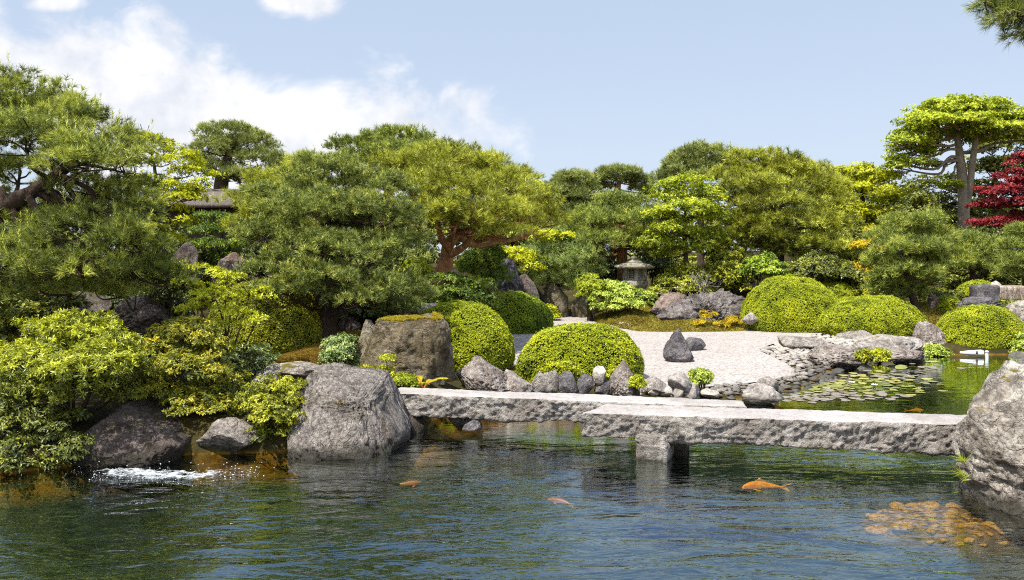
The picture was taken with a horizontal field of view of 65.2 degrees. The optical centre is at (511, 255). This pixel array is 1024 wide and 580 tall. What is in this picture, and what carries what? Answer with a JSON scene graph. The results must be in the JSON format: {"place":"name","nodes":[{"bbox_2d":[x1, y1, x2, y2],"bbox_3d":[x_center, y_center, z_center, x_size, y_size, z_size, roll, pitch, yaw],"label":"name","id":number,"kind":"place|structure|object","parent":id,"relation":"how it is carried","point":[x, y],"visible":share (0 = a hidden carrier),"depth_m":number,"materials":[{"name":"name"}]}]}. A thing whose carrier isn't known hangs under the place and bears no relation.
{"place":"outdoors","nodes":[
{"label":"outdoors","id":0,"kind":"place"},
{"bbox_2d":[0,250,1023,579],"bbox_3d":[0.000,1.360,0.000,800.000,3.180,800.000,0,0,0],"label":"ground","id":1,"kind":"structure","parent":0,"point":[604,542],"depth_m":7.77,"materials":[{"name":"soil"}]},
{"bbox_2d":[0,277,92,362],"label":"shrub","id":2,"kind":"object","parent":1,"relation":"on","point":[38,305],"visible":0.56,"depth_m":10.07,"materials":[{"name":"green plant"}]},
{"bbox_2d":[0,391,95,473],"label":"shrub","id":3,"kind":"object","parent":1,"relation":"on","point":[27,415],"visible":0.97,"depth_m":7.59,"materials":[{"name":"green plant"}]},
{"bbox_2d":[0,220,104,336],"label":"shrub","id":4,"kind":"object","parent":1,"relation":"on","point":[2,269],"visible":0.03,"depth_m":12.63,"materials":[{"name":"green plant"}]},
{"bbox_2d":[0,306,156,424],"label":"pieris bush","id":5,"kind":"object","parent":1,"relation":"on","point":[107,356],"visible":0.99,"depth_m":7.87,"materials":[{"name":"green plant"}]},
{"bbox_2d":[59,292,111,318],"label":"rock","id":6,"kind":"object","parent":1,"relation":"on","point":[100,304],"visible":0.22,"depth_m":11.03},
{"bbox_2d":[0,52,199,311],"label":"pine tree","id":7,"kind":"object","parent":1,"relation":"on","point":[33,232],"visible":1,"depth_m":8.94,"materials":[{"name":"green plant"}]},
{"bbox_2d":[70,391,191,477],"bbox_3d":[-3.810,1.796,8.165,1.166,0.715,1.170,0,0,0],"label":"boulder","id":8,"kind":"object","parent":1,"relation":"on","point":[145,433],"visible":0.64,"depth_m":7.78,"materials":[{"name":"stone"}]},
{"bbox_2d":[111,295,169,341],"bbox_3d":[-5.143,0.870,11.186,0.805,0.631,0.816,0,0,0],"label":"rock","id":9,"kind":"object","parent":1,"relation":"on","point":[139,319],"visible":0.59,"depth_m":10.93,"materials":[{"name":"stone"}]},
{"bbox_2d":[79,274,201,343],"bbox_3d":[-5.781,0.868,12.131,2.048,1.306,1.490,0,0,31],"label":"shrub","id":10,"kind":"object","parent":1,"relation":"on","point":[176,301],"visible":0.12,"depth_m":11.90,"materials":[{"name":"green plant"}]},
{"bbox_2d":[133,258,198,351],"bbox_3d":[-4.905,0.814,11.388,0.836,1.646,0.887,0,0,0],"label":"shrub","id":11,"kind":"object","parent":1,"relation":"on","point":[171,289],"visible":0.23,"depth_m":11.28,"materials":[{"name":"green plant"}]},
{"bbox_2d":[121,216,212,291],"bbox_3d":[-6.646,-0.017,15.370,2.080,1.518,1.718,0,0,0],"label":"shrub","id":12,"kind":"object","parent":1,"relation":"on","point":[203,275],"visible":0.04,"depth_m":15.34,"materials":[{"name":"green plant"}]},
{"bbox_2d":[116,124,224,254],"bbox_3d":[-5.670,-0.363,13.070,1.536,3.578,1.896,0,0,-44],"label":"maple tree","id":13,"kind":"object","parent":1,"relation":"on","point":[191,190],"visible":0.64,"depth_m":12.83,"materials":[{"name":"green plant"}]},
{"bbox_2d":[89,341,275,399],"bbox_3d":[-3.867,1.540,9.462,2.368,0.997,1.216,0,0,0],"label":"shrub","id":14,"kind":"object","parent":1,"relation":"on","point":[228,356],"visible":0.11,"depth_m":9.55,"materials":[{"name":"green plant"}]},
{"bbox_2d":[172,242,200,283],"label":"rock","id":15,"kind":"object","parent":1,"relation":"on","point":[188,250],"visible":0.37,"depth_m":14.57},
{"bbox_2d":[122,315,253,418],"bbox_3d":[-3.499,1.244,8.643,1.362,1.168,1.217,0,0,0],"label":"shrub","id":16,"kind":"object","parent":1,"relation":"on","point":[180,359],"visible":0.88,"depth_m":8.49,"materials":[{"name":"green plant"}]},
{"bbox_2d":[154,189,269,263],"bbox_3d":[-8.736,-0.769,24.000,3.648,2.441,3.000,0,0,0],"label":"garden hut","id":17,"kind":"object","parent":1,"relation":"on","point":[203,205],"visible":0.14,"depth_m":22.98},
{"bbox_2d":[178,209,257,279],"bbox_3d":[-5.842,-0.184,15.912,1.681,1.568,1.732,0,0,0],"label":"cedar shrub","id":18,"kind":"object","parent":1,"relation":"on","point":[222,244],"visible":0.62,"depth_m":15.85,"materials":[{"name":"green plant"}]},
{"bbox_2d":[170,262,277,368],"bbox_3d":[-3.753,0.889,10.277,1.414,1.606,1.270,0,0,0],"label":"shrub","id":19,"kind":"object","parent":1,"relation":"on","point":[218,292],"visible":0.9,"depth_m":10.13,"materials":[{"name":"green plant"}]},
{"bbox_2d":[196,417,260,452],"bbox_3d":[-2.877,1.870,8.238,0.657,0.430,0.598,0,0,0],"label":"boulder","id":20,"kind":"object","parent":1,"relation":"on","point":[230,434],"visible":0.78,"depth_m":8.05,"materials":[{"name":"stone"}]},
{"bbox_2d":[211,252,248,286],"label":"rock","id":21,"kind":"object","parent":1,"relation":"on","point":[228,262],"visible":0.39,"depth_m":14.10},
{"bbox_2d":[179,118,294,188],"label":"pine tree","id":22,"kind":"object","parent":1,"relation":"on","point":[215,140],"visible":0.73,"depth_m":27.63,"materials":[{"name":"green plant"}]},
{"bbox_2d":[241,242,269,279],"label":"shrub","id":23,"kind":"object","parent":1,"relation":"on","point":[261,272],"visible":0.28,"depth_m":14.88,"materials":[{"name":"green plant"}]},
{"bbox_2d":[233,342,280,379],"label":"shrub","id":24,"kind":"object","parent":1,"relation":"on","point":[253,368],"visible":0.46,"depth_m":10.04,"materials":[{"name":"green plant"}]},
{"bbox_2d":[206,278,322,357],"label":"azalea dome","id":25,"kind":"structure","parent":1,"relation":"on","point":[292,327],"depth_m":11.65,"materials":[{"name":"green plant"}]},
{"bbox_2d":[233,372,307,442],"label":"shrub","id":26,"kind":"object","parent":1,"relation":"on","point":[282,415],"visible":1,"depth_m":8.22,"materials":[{"name":"green plant"}]},
{"bbox_2d":[210,146,344,278],"bbox_3d":[-4.129,-0.546,14.816,2.125,3.111,3.059,0,0,36],"label":"pine tree","id":27,"kind":"object","parent":1,"relation":"on","point":[251,176],"visible":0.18,"depth_m":14.42,"materials":[{"name":"green plant"}]},
{"bbox_2d":[278,361,319,380],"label":"rock","id":28,"kind":"object","parent":1,"relation":"on","point":[299,369],"visible":0.47,"depth_m":9.76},
{"bbox_2d":[224,145,440,342],"bbox_3d":[-2.683,-0.150,12.627,3.184,3.231,3.602,0,0,0],"label":"pine tree","id":29,"kind":"object","parent":1,"relation":"on","point":[357,204],"visible":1,"depth_m":11.87,"materials":[{"name":"green plant"}]},
{"bbox_2d":[317,331,360,365],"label":"shrub","id":30,"kind":"object","parent":1,"relation":"on","point":[340,348],"visible":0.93,"depth_m":10.81,"materials":[{"name":"green plant"}]},
{"bbox_2d":[287,362,410,477],"bbox_3d":[-1.711,1.714,8.511,1.222,0.984,1.557,0,0,0],"label":"boulder","id":31,"kind":"object","parent":1,"relation":"on","point":[368,418],"visible":0.93,"depth_m":8.19,"materials":[{"name":"stone"}]},
{"bbox_2d":[356,319,373,365],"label":"rock","id":32,"kind":"object","parent":1,"relation":"on","point":[367,328],"visible":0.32,"depth_m":11.02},
{"bbox_2d":[339,289,402,320],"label":"shrub","id":33,"kind":"object","parent":1,"relation":"on","point":[358,313],"visible":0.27,"depth_m":13.82,"materials":[{"name":"green plant"}]},
{"bbox_2d":[321,121,474,253],"bbox_3d":[-3.106,-1.630,21.715,4.485,4.169,3.434,0,0,0],"label":"pine tree","id":34,"kind":"object","parent":1,"relation":"on","point":[381,137],"visible":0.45,"depth_m":21.43,"materials":[{"name":"green plant"}]},
{"bbox_2d":[378,256,434,277],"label":"shrub","id":35,"kind":"object","parent":1,"relation":"on","point":[427,269],"visible":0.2,"depth_m":16.92,"materials":[{"name":"green plant"}]},
{"bbox_2d":[360,311,457,384],"bbox_3d":[-1.407,1.217,10.806,1.377,0.913,1.259,0,0,0],"label":"boulder","id":36,"kind":"object","parent":1,"relation":"on","point":[419,345],"visible":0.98,"depth_m":10.39,"materials":[{"name":"stone"}]},
{"bbox_2d":[414,271,501,307],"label":"shrub","id":37,"kind":"object","parent":1,"relation":"on","point":[481,295],"visible":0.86,"depth_m":14.78,"materials":[{"name":"green plant"}]},
{"bbox_2d":[417,299,515,370],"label":"azalea dome","id":38,"kind":"structure","parent":1,"relation":"on","point":[478,329],"depth_m":12.63,"materials":[{"name":"green plant"}]},
{"bbox_2d":[362,134,573,284],"bbox_3d":[-1.098,-0.931,16.433,4.209,3.106,4.875,0,0,18],"label":"pine tree","id":39,"kind":"object","parent":1,"relation":"on","point":[474,179],"visible":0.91,"depth_m":15.45,"materials":[{"name":"green plant"}]},
{"bbox_2d":[456,355,508,391],"bbox_3d":[-0.394,1.640,10.796,0.718,0.564,0.579,0,0,42],"label":"rock","id":40,"kind":"object","parent":1,"relation":"on","point":[477,373],"visible":0.84,"depth_m":10.66,"materials":[{"name":"stone"}]},
{"bbox_2d":[455,238,515,309],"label":"cedar shrub","id":41,"kind":"object","parent":1,"relation":"on","point":[485,262],"visible":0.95,"depth_m":17.58,"materials":[{"name":"green plant"}]},
{"bbox_2d":[491,258,524,295],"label":"rock","id":42,"kind":"object","parent":1,"relation":"on","point":[516,284],"visible":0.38,"depth_m":19.11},
{"bbox_2d":[0,194,1022,276],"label":"woodland","id":43,"kind":"object","parent":1,"relation":"on","point":[692,258],"visible":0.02,"depth_m":35.30,"materials":[{"name":"green plant"}]},
{"bbox_2d":[504,369,534,391],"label":"rock","id":44,"kind":"object","parent":1,"relation":"on","point":[515,382],"visible":0.62,"depth_m":10.71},
{"bbox_2d":[489,289,554,333],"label":"azalea dome","id":45,"kind":"structure","parent":1,"relation":"on","point":[520,312],"depth_m":18.26,"materials":[{"name":"green plant"}]},
{"bbox_2d":[500,229,576,274],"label":"shrub","id":46,"kind":"object","parent":1,"relation":"on","point":[522,254],"visible":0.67,"depth_m":21.57,"materials":[{"name":"yellow plant"}]},
{"bbox_2d":[542,282,568,316],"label":"rock","id":47,"kind":"object","parent":1,"relation":"on","point":[555,295],"visible":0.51,"depth_m":22.01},
{"bbox_2d":[515,224,610,288],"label":"pine tree","id":48,"kind":"object","parent":1,"relation":"on","point":[566,256],"visible":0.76,"depth_m":22.05,"materials":[{"name":"green plant"}]},
{"bbox_2d":[558,371,577,393],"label":"rock","id":49,"kind":"object","parent":1,"relation":"on","point":[567,383],"visible":0.88,"depth_m":10.90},
{"bbox_2d":[398,387,746,423],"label":"bridge slab","id":50,"kind":"structure","parent":1,"relation":"on","point":[509,407],"depth_m":8.94,"materials":[{"name":"stone"}]},
{"bbox_2d":[537,359,616,380],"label":"shrub","id":51,"kind":"object","parent":1,"relation":"on","point":[578,371],"visible":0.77,"depth_m":11.68,"materials":[{"name":"yellow plant"}]},
{"bbox_2d":[544,166,611,271],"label":"pine tree","id":52,"kind":"object","parent":1,"relation":"on","point":[574,189],"visible":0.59,"depth_m":29.62,"materials":[{"name":"green plant"}]},
{"bbox_2d":[515,322,644,385],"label":"azalea dome","id":53,"kind":"structure","parent":1,"relation":"on","point":[588,347],"depth_m":12.06,"materials":[{"name":"green plant"}]},
{"bbox_2d":[572,272,605,320],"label":"shrub","id":54,"kind":"object","parent":1,"relation":"on","point":[589,282],"visible":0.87,"depth_m":20.77,"materials":[{"name":"green plant"}]},
{"bbox_2d":[593,252,616,290],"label":"shrub","id":55,"kind":"object","parent":1,"relation":"on","point":[611,274],"visible":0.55,"depth_m":24.61,"materials":[{"name":"green plant"}]},
{"bbox_2d":[543,187,667,281],"bbox_3d":[2.683,-0.164,23.220,4.015,3.828,3.449,0,0,0],"label":"pine tree","id":56,"kind":"object","parent":1,"relation":"on","point":[606,221],"visible":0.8,"depth_m":22.90,"materials":[{"name":"green plant"}]},
{"bbox_2d":[585,279,630,318],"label":"shrub","id":57,"kind":"object","parent":1,"relation":"on","point":[610,285],"visible":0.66,"depth_m":20.52,"materials":[{"name":"green plant"}]},
{"bbox_2d":[584,162,660,258],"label":"pine tree","id":58,"kind":"object","parent":1,"relation":"on","point":[634,177],"visible":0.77,"depth_m":31.81,"materials":[{"name":"green plant"}]},
{"bbox_2d":[610,359,638,395],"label":"rock","id":59,"kind":"object","parent":1,"relation":"on","point":[621,375],"visible":0.73,"depth_m":10.55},
{"bbox_2d":[613,314,646,329],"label":"moss","id":60,"kind":"object","parent":1,"relation":"on","point":[626,326],"visible":0.18,"depth_m":19.35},
{"bbox_2d":[593,305,659,328],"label":"moss tufts","id":61,"kind":"object","parent":60,"relation":"on","point":[645,314],"visible":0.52,"depth_m":20.07,"materials":[{"name":"plant"}]},
{"bbox_2d":[603,285,658,313],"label":"shrub","id":62,"kind":"object","parent":1,"relation":"on","point":[627,299],"visible":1,"depth_m":20.12,"materials":[{"name":"green plant"}]},
{"bbox_2d":[614,255,654,299],"bbox_3d":[3.407,0.855,22.300,1.065,1.729,1.161,0,0,0],"label":"stone lantern","id":63,"kind":"object","parent":1,"relation":"on","point":[634,271],"visible":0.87,"depth_m":22.04,"materials":[{"name":"stone"}]},
{"bbox_2d":[636,246,679,300],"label":"shrub","id":64,"kind":"object","parent":1,"relation":"on","point":[659,266],"visible":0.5,"depth_m":24.50,"materials":[{"name":"green plant"}]},
{"bbox_2d":[511,316,816,386],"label":"gravel","id":65,"kind":"structure","parent":1,"relation":"on","point":[731,357],"depth_m":14.91,"materials":[{"name":"gravel"}]},
{"bbox_2d":[650,292,685,314],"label":"rock","id":66,"kind":"object","parent":1,"relation":"on","point":[664,300],"visible":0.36,"depth_m":20.73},
{"bbox_2d":[663,328,693,361],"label":"rock","id":67,"kind":"object","parent":1,"relation":"on","point":[676,348],"visible":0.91,"depth_m":14.03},
{"bbox_2d":[672,388,685,397],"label":"rock","id":68,"kind":"object","parent":1,"relation":"on","point":[677,393],"visible":0.71,"depth_m":10.62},
{"bbox_2d":[667,372,691,392],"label":"rock","id":69,"kind":"object","parent":68,"relation":"on","point":[680,380],"visible":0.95,"depth_m":10.62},
{"bbox_2d":[632,171,736,263],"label":"maple tree","id":70,"kind":"object","parent":1,"relation":"on","point":[673,194],"visible":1,"depth_m":21.48,"materials":[{"name":"green plant"}]},
{"bbox_2d":[647,262,724,297],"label":"shrub","id":71,"kind":"object","parent":1,"relation":"on","point":[681,274],"visible":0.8,"depth_m":21.27,"materials":[{"name":"green plant"}]},
{"bbox_2d":[629,318,753,331],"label":"moss","id":72,"kind":"object","parent":1,"relation":"on","point":[690,326],"visible":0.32,"depth_m":18.78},
{"bbox_2d":[656,288,745,320],"bbox_3d":[4.700,1.368,20.009,2.366,1.106,1.157,0,0,0],"label":"rock","id":73,"kind":"object","parent":72,"relation":"on","point":[722,303],"visible":0.64,"depth_m":19.65,"materials":[{"name":"stone"}]},
{"bbox_2d":[689,309,745,327],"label":"shrub","id":74,"kind":"object","parent":72,"relation":"on","point":[734,319],"visible":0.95,"depth_m":18.87,"materials":[{"name":"yellow plant"}]},
{"bbox_2d":[647,138,742,267],"bbox_3d":[6.933,-1.958,30.111,3.731,4.953,2.748,0,0,0],"label":"pine tree","id":75,"kind":"object","parent":1,"relation":"on","point":[685,158],"visible":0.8,"depth_m":29.57,"materials":[{"name":"green plant"}]},
{"bbox_2d":[687,367,714,398],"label":"shrub","id":76,"kind":"object","parent":1,"relation":"on","point":[699,377],"visible":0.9,"depth_m":10.80,"materials":[{"name":"green plant"}]},
{"bbox_2d":[700,241,754,293],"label":"shrub","id":77,"kind":"object","parent":1,"relation":"on","point":[723,264],"visible":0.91,"depth_m":21.55,"materials":[{"name":"green plant"}]},
{"bbox_2d":[735,250,790,292],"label":"shrub","id":78,"kind":"object","parent":1,"relation":"on","point":[766,265],"visible":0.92,"depth_m":20.30,"materials":[{"name":"green plant"}]},
{"bbox_2d":[742,383,784,404],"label":"rock","id":79,"kind":"object","parent":1,"relation":"on","point":[757,394],"visible":0.92,"depth_m":10.76,"materials":[{"name":"stone"}]},
{"bbox_2d":[701,144,866,276],"bbox_3d":[7.955,-0.879,23.351,4.324,4.791,5.476,0,0,33],"label":"pine tree","id":80,"kind":"object","parent":1,"relation":"on","point":[766,177],"visible":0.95,"depth_m":22.45,"materials":[{"name":"green plant"}]},
{"bbox_2d":[739,273,837,332],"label":"azalea dome","id":81,"kind":"structure","parent":1,"relation":"on","point":[789,303],"depth_m":18.53,"materials":[{"name":"green plant"}]},
{"bbox_2d":[640,332,941,399],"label":"pebbles","id":82,"kind":"object","parent":1,"relation":"on","point":[833,340],"visible":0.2,"depth_m":16.02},
{"bbox_2d":[777,335,825,348],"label":"rock","id":83,"kind":"object","parent":1,"relation":"on","point":[792,342],"visible":0.69,"depth_m":15.95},
{"bbox_2d":[786,250,875,285],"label":"shrub","id":84,"kind":"object","parent":1,"relation":"on","point":[816,265],"visible":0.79,"depth_m":20.72,"materials":[{"name":"green plant"}]},
{"bbox_2d":[807,343,864,367],"bbox_3d":[5.869,1.841,14.600,1.097,0.485,1.152,0,0,0],"label":"rock","id":85,"kind":"object","parent":1,"relation":"on","point":[830,355],"visible":0.84,"depth_m":14.27,"materials":[{"name":"stone"}]},
{"bbox_2d":[818,281,855,299],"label":"azalea dome","id":86,"kind":"structure","parent":1,"relation":"on","point":[840,289],"depth_m":20.45,"materials":[{"name":"green plant"}]},
{"bbox_2d":[847,225,886,272],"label":"shrub","id":87,"kind":"object","parent":1,"relation":"on","point":[862,243],"visible":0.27,"depth_m":21.58,"materials":[{"name":"yellow plant"}]},
{"bbox_2d":[794,170,948,226],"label":"broadleaf tree","id":88,"kind":"object","parent":1,"relation":"on","point":[900,186],"visible":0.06,"depth_m":30.80,"materials":[{"name":"green plant"}]},
{"bbox_2d":[816,293,927,336],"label":"azalea dome","id":89,"kind":"structure","parent":1,"relation":"on","point":[883,314],"depth_m":17.66,"materials":[{"name":"green plant"}]},
{"bbox_2d":[831,160,917,237],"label":"broadleaf tree","id":90,"kind":"object","parent":1,"relation":"on","point":[867,211],"visible":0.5,"depth_m":26.96,"materials":[{"name":"green plant"}]},
{"bbox_2d":[852,334,915,349],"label":"rock","id":91,"kind":"object","parent":1,"relation":"on","point":[878,340],"visible":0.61,"depth_m":15.38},
{"bbox_2d":[870,346,925,362],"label":"rock","id":92,"kind":"object","parent":1,"relation":"on","point":[902,355],"visible":0.69,"depth_m":14.92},
{"bbox_2d":[857,206,965,309],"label":"pine tree","id":93,"kind":"object","parent":1,"relation":"on","point":[913,242],"visible":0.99,"depth_m":19.00,"materials":[{"name":"green plant"}]},
{"bbox_2d":[882,191,965,261],"bbox_3d":[13.113,-0.891,25.852,2.093,2.348,2.721,0,0,-32],"label":"shrub","id":94,"kind":"object","parent":1,"relation":"on","point":[921,202],"visible":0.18,"depth_m":25.61,"materials":[{"name":"plant"}]},
{"bbox_2d":[912,321,946,343],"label":"rock","id":95,"kind":"object","parent":1,"relation":"on","point":[926,332],"visible":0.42,"depth_m":16.66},
{"bbox_2d":[921,343,954,356],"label":"shrub","id":96,"kind":"object","parent":1,"relation":"on","point":[933,350],"visible":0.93,"depth_m":15.87,"materials":[{"name":"green plant"}]},
{"bbox_2d":[876,93,1023,227],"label":"broadleaf tree","id":97,"kind":"object","parent":1,"relation":"on","point":[974,121],"visible":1,"depth_m":26.19,"materials":[{"name":"green plant"}]},
{"bbox_2d":[909,137,1023,232],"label":"broadleaf tree","id":98,"kind":"object","parent":1,"relation":"on","point":[990,163],"visible":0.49,"depth_m":28.77,"materials":[{"name":"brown plant"}]},
{"bbox_2d":[937,228,1016,279],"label":"pine tree","id":99,"kind":"object","parent":1,"relation":"on","point":[969,255],"visible":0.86,"depth_m":21.60,"materials":[{"name":"green plant"}]},
{"bbox_2d":[937,269,1021,288],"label":"shrub","id":100,"kind":"object","parent":1,"relation":"on","point":[953,281],"visible":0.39,"depth_m":22.56,"materials":[{"name":"green plant"}]},
{"bbox_2d":[936,303,1023,348],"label":"azalea dome","id":101,"kind":"structure","parent":1,"relation":"on","point":[991,326],"depth_m":16.50,"materials":[{"name":"green plant"}]},
{"bbox_2d":[969,284,999,301],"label":"stone block","id":102,"kind":"structure","parent":1,"relation":"on","point":[985,290],"depth_m":19.40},
{"bbox_2d":[951,359,1023,535],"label":"boulder","id":103,"kind":"object","parent":1,"relation":"on","point":[988,437],"visible":0.93,"depth_m":6.46,"materials":[{"name":"stone"}]},
{"bbox_2d":[963,0,1023,50],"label":"pine tree","id":104,"kind":"object","parent":1,"relation":"on","point":[1005,9],"visible":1,"depth_m":5.63,"materials":[{"name":"green plant"}]},
{"bbox_2d":[964,150,1023,227],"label":"maple tree","id":105,"kind":"object","parent":1,"relation":"on","point":[1013,186],"visible":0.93,"depth_m":22.69,"materials":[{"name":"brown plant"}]},
{"bbox_2d":[989,219,1023,285],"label":"pine tree","id":106,"kind":"object","parent":1,"relation":"on","point":[1012,243],"visible":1,"depth_m":20.30,"materials":[{"name":"green plant"}]},
{"bbox_2d":[999,285,1023,299],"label":"stone block","id":107,"kind":"structure","parent":1,"relation":"on","point":[1007,292],"depth_m":19.60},
{"bbox_2d":[0,355,1023,579],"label":"water","id":108,"kind":"structure","parent":0,"point":[963,387],"depth_m":7.56,"materials":[{"name":"liquid"}]},
{"bbox_2d":[635,433,688,510],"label":"bridge pier","id":109,"kind":"structure","parent":108,"relation":"in","point":[656,447],"depth_m":7.83,"materials":[{"name":"stone"}]},
{"bbox_2d":[581,404,966,456],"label":"bridge slab","id":110,"kind":"structure","parent":109,"relation":"on","point":[931,435],"depth_m":7.71,"materials":[{"name":"stone"}]},
{"bbox_2d":[0,0,1023,256],"label":"sky","id":111,"kind":"structure","parent":0,"point":[551,85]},
{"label":"moss","id":112,"kind":"structure","parent":0,"visible":0},
{"bbox_2d":[258,343,325,373],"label":"moss tufts","id":113,"kind":"object","parent":112,"relation":"on","point":[310,353],"visible":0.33,"depth_m":11.09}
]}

